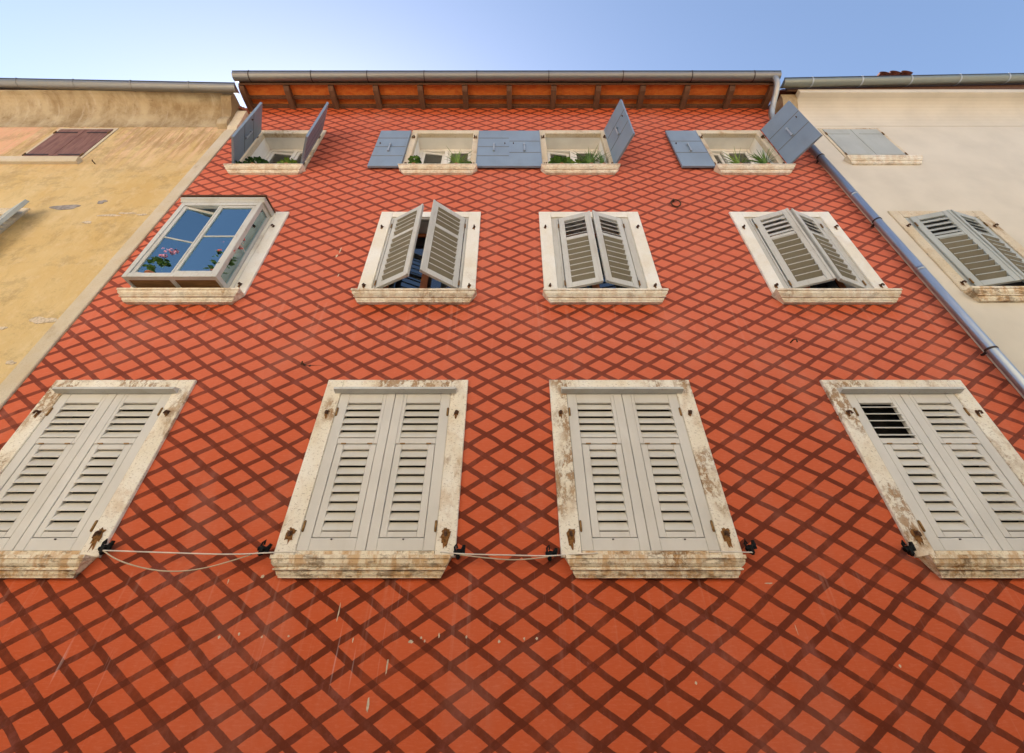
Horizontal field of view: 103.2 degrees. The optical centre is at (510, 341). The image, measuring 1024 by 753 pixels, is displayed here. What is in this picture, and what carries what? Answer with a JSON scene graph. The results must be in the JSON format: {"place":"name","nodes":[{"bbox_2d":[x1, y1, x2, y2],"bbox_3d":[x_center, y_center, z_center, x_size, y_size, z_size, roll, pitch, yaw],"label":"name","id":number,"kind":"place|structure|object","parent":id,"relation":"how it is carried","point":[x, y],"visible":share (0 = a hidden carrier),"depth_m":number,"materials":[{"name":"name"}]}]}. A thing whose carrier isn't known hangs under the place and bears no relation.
{"place":"outdoors","nodes":[
{"label":"outdoors","id":0,"kind":"place"},
{"bbox_2d":[0,0,1023,107],"label":"sky","id":1,"kind":"structure","parent":0,"point":[142,40],"materials":[{"name":"blue"}]},
{"bbox_2d":[768,70,1023,397],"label":"cream house","id":2,"kind":"structure","parent":0,"point":[930,168],"depth_m":7.47,"materials":[{"name":"white paint"}]},
{"bbox_2d":[818,128,922,164],"bbox_3d":[6.940,-3.845,7.891,1.400,1.410,0.115,0,-37,0],"label":"window","id":3,"kind":"structure","parent":2,"relation":"in","point":[859,146],"depth_m":7.85,"materials":[{"name":"wood"}]},
{"bbox_2d":[887,210,1023,302],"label":"window","id":4,"kind":"structure","parent":2,"relation":"in","point":[987,265],"depth_m":5.93,"materials":[{"name":"wood"}]},
{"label":"street","id":5,"kind":"structure","parent":0,"visible":0},
{"bbox_2d":[0,78,250,409],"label":"ochre house","id":6,"kind":"structure","parent":5,"relation":"on","point":[77,225],"depth_m":7.21,"materials":[{"name":"paint"}]},
{"bbox_2d":[0,199,29,233],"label":"window","id":7,"kind":"structure","parent":6,"relation":"in","point":[8,216],"depth_m":6.39,"materials":[{"name":"wood"}]},
{"bbox_2d":[0,128,118,163],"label":"window","id":8,"kind":"structure","parent":6,"relation":"in","point":[64,145],"depth_m":7.85,"materials":[{"name":"paint"}]},
{"bbox_2d":[0,70,1023,752],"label":"lattice house","id":9,"kind":"structure","parent":5,"relation":"on","point":[514,344],"depth_m":4.14,"materials":[{"name":"red-orange painted plaster"},{"name":"clay tile"},{"name":"brown lattice paint"}]},
{"bbox_2d":[0,380,196,578],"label":"window","id":10,"kind":"structure","parent":9,"relation":"in","point":[89,473],"depth_m":4.06,"materials":[{"name":"wood"}]},
{"bbox_2d":[98,538,114,554],"bbox_3d":[-3.562,1.820,3.590,0.106,0.132,0.084,0,-37,0],"label":"cable clamp","id":11,"kind":"object","parent":9,"relation":"attached to","point":[104,546],"visible":1,"depth_m":3.56,"materials":[{"name":"black plastic"}]},
{"bbox_2d":[103,551,257,571],"bbox_3d":[-2.880,1.884,3.485,1.364,0.173,0.030,0,-37,0],"label":"cord","id":12,"kind":"object","parent":11,"relation":"attached to","point":[173,571],"visible":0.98,"depth_m":3.45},
{"bbox_2d":[103,550,299,554],"bbox_3d":[-2.684,1.827,3.520,1.772,0.043,0.052,-1,-37,2],"label":"cord","id":13,"kind":"object","parent":11,"relation":"attached to","point":[200,553],"visible":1,"depth_m":3.52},
{"bbox_2d":[142,247,178,272],"bbox_3d":[-4.859,-1.063,5.611,0.350,0.611,0.235,0,-37,0],"label":"flowering plant","id":14,"kind":"object","parent":9,"relation":"in","point":[149,267],"visible":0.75,"depth_m":5.57,"materials":[{"name":"green plant"}]},
{"bbox_2d":[116,195,289,304],"bbox_3d":[-4.400,-1.381,5.887,1.620,2.010,0.415,0,-37,0],"label":"window","id":15,"kind":"structure","parent":9,"relation":"in","point":[199,227],"depth_m":5.73,"materials":[{"name":"stone"}]},
{"bbox_2d":[204,238,244,273],"bbox_3d":[-3.971,-1.161,5.657,0.344,0.822,0.228,0,-37,0],"label":"flowering plant","id":16,"kind":"object","parent":9,"relation":"in","point":[231,262],"visible":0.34,"depth_m":5.60,"materials":[{"name":"green plant"}]},
{"bbox_2d":[242,156,268,163],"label":"leafy plant","id":17,"kind":"object","parent":9,"relation":"on","point":[258,160],"visible":0.56,"depth_m":7.40,"materials":[{"name":"green plant"}]},
{"bbox_2d":[257,539,272,555],"bbox_3d":[-2.163,1.830,3.583,0.106,0.132,0.084,14,-36,10],"label":"cable clamp","id":18,"kind":"object","parent":9,"relation":"attached to","point":[261,548],"visible":0.96,"depth_m":3.55,"materials":[{"name":"black plastic"}]},
{"bbox_2d":[223,102,328,174],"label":"window","id":19,"kind":"structure","parent":9,"relation":"in","point":[249,135],"depth_m":7.52,"materials":[{"name":"wood"}]},
{"bbox_2d":[277,157,298,163],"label":"leafy plant","id":20,"kind":"object","parent":9,"relation":"on","point":[287,160],"visible":0.38,"depth_m":7.39,"materials":[{"name":"green plant"}]},
{"bbox_2d":[269,380,467,578],"bbox_3d":[-1.285,1.278,4.121,1.600,1.980,0.370,0,-37,0],"label":"window","id":21,"kind":"structure","parent":9,"relation":"in","point":[375,498],"depth_m":3.95,"materials":[{"name":"wood"}]},
{"bbox_2d":[408,155,421,163],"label":"leafy plant","id":22,"kind":"object","parent":9,"relation":"on","point":[415,159],"visible":0.55,"depth_m":7.42,"materials":[{"name":"green plant"}]},
{"bbox_2d":[351,200,480,304],"bbox_3d":[-1.285,-1.305,5.985,1.660,2.010,0.727,0,-37,0],"label":"window","id":23,"kind":"structure","parent":9,"relation":"in","point":[404,265],"depth_m":5.81,"materials":[{"name":"wood"}]},
{"bbox_2d":[367,130,508,174],"bbox_3d":[-1.310,-3.549,7.904,2.570,1.625,0.575,0,-37,0],"label":"window","id":24,"kind":"structure","parent":9,"relation":"in","point":[490,149],"depth_m":7.75,"materials":[{"name":"wood"}]},
{"bbox_2d":[445,147,471,163],"bbox_3d":[-0.963,-3.360,7.500,0.583,0.554,0.361,0,-37,0],"label":"spider plant","id":25,"kind":"object","parent":9,"relation":"on","point":[456,159],"visible":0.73,"depth_m":7.47,"materials":[{"name":"green plant"}]},
{"bbox_2d":[453,543,465,559],"bbox_3d":[-0.447,1.848,3.569,0.106,0.132,0.084,0,-37,0],"label":"cable clamp","id":26,"kind":"object","parent":9,"relation":"attached to","point":[462,550],"visible":0.96,"depth_m":3.54,"materials":[{"name":"black plastic"}]},
{"bbox_2d":[460,554,548,559],"bbox_3d":[-0.040,1.864,3.504,0.801,0.050,0.024,0,-37,0],"label":"cord","id":27,"kind":"object","parent":26,"relation":"attached to","point":[504,559],"visible":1,"depth_m":3.49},
{"bbox_2d":[440,551,597,556],"bbox_3d":[0.074,1.831,3.494,1.353,0.030,0.081,0,-37,0],"label":"cord","id":28,"kind":"object","parent":9,"relation":"attached to","point":[517,555],"visible":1,"depth_m":3.51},
{"bbox_2d":[545,545,557,560],"bbox_3d":[0.357,1.861,3.559,0.106,0.132,0.084,9,-37,7],"label":"cable clamp","id":29,"kind":"object","parent":9,"relation":"attached to","point":[553,552],"visible":0.98,"depth_m":3.53,"materials":[{"name":"black plastic"}]},
{"bbox_2d":[548,155,572,163],"bbox_3d":[0.921,-3.253,7.436,0.481,0.307,0.236,0,-37,0],"label":"leafy plant","id":30,"kind":"object","parent":9,"relation":"on","point":[560,159],"visible":0.49,"depth_m":7.41,"materials":[{"name":"green plant"}]},
{"bbox_2d":[509,99,634,174],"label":"window","id":31,"kind":"structure","parent":9,"relation":"in","point":[527,149],"depth_m":7.61,"materials":[{"name":"wood"}]},
{"bbox_2d":[571,159,581,163],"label":"leafy plant","id":32,"kind":"object","parent":9,"relation":"on","point":[576,162],"visible":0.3,"depth_m":7.39,"materials":[{"name":"green plant"}]},
{"bbox_2d":[571,149,606,163],"bbox_3d":[1.470,-3.342,7.477,0.723,0.498,0.522,0,-37,0],"label":"spider plant","id":33,"kind":"object","parent":9,"relation":"on","point":[587,160],"visible":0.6,"depth_m":7.45,"materials":[{"name":"green plant"}]},
{"bbox_2d":[591,151,609,163],"bbox_3d":[1.756,-3.379,7.547,0.587,0.640,0.289,13,-39,-16],"label":"spider plant","id":34,"kind":"object","parent":9,"relation":"on","point":[601,161],"visible":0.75,"depth_m":7.48,"materials":[{"name":"green plant"}]},
{"bbox_2d":[539,210,668,304],"bbox_3d":[1.265,-1.247,6.062,1.660,2.010,0.533,0,-37,0],"label":"window","id":35,"kind":"structure","parent":9,"relation":"in","point":[589,268],"depth_m":5.82,"materials":[{"name":"wood"}]},
{"bbox_2d":[549,380,746,578],"bbox_3d":[1.245,1.278,4.121,1.600,1.980,0.370,0,-37,0],"label":"window","id":36,"kind":"structure","parent":9,"relation":"in","point":[639,493],"depth_m":3.95,"materials":[{"name":"wood"}]},
{"bbox_2d":[670,198,680,206],"bbox_3d":[2.745,-2.297,6.737,0.177,0.183,0.070,0,-37,0],"label":"iron ring","id":37,"kind":"object","parent":9,"relation":"attached to","point":[673,200],"visible":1,"depth_m":6.74,"materials":[{"name":"black metal"}]},
{"bbox_2d":[709,551,752,552],"bbox_3d":[1.907,1.811,3.492,0.418,0.021,0.038,6,-38,-8],"label":"cord","id":38,"kind":"object","parent":9,"relation":"attached to","point":[728,551],"visible":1,"depth_m":3.47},
{"bbox_2d":[720,148,749,163],"bbox_3d":[4.205,-3.333,7.487,0.666,0.496,0.401,0,-37,0],"label":"spider plant","id":39,"kind":"object","parent":9,"relation":"on","point":[733,161],"visible":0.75,"depth_m":7.47,"materials":[{"name":"green plant"}]},
{"bbox_2d":[665,101,822,174],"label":"window","id":40,"kind":"structure","parent":9,"relation":"in","point":[789,131],"depth_m":7.59,"materials":[{"name":"wood"}]},
{"bbox_2d":[743,539,756,554],"bbox_3d":[2.118,1.820,3.591,0.106,0.132,0.084,-5,-37,-3],"label":"cable clamp","id":41,"kind":"object","parent":9,"relation":"attached to","point":[752,546],"visible":1,"depth_m":3.56,"materials":[{"name":"black plastic"}]},
{"bbox_2d":[744,147,775,163],"bbox_3d":[4.690,-3.350,7.505,0.613,0.545,0.422,0,-37,0],"label":"spider plant","id":42,"kind":"object","parent":9,"relation":"on","point":[763,160],"visible":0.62,"depth_m":7.48,"materials":[{"name":"green plant"}]},
{"bbox_2d":[729,208,902,304],"bbox_3d":[4.360,-1.259,6.046,1.660,2.010,0.575,0,-37,0],"label":"window","id":43,"kind":"structure","parent":9,"relation":"in","point":[799,266],"depth_m":5.80,"materials":[{"name":"wood"}]},
{"bbox_2d":[901,540,916,555],"bbox_3d":[3.508,1.828,3.584,0.106,0.132,0.084,0,-37,0],"label":"cable clamp","id":44,"kind":"object","parent":9,"relation":"attached to","point":[910,549],"visible":1,"depth_m":3.56,"materials":[{"name":"black plastic"}]},
{"bbox_2d":[819,380,1023,578],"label":"window","id":45,"kind":"structure","parent":9,"relation":"in","point":[926,473],"depth_m":4.05,"materials":[{"name":"wood"}]}
]}

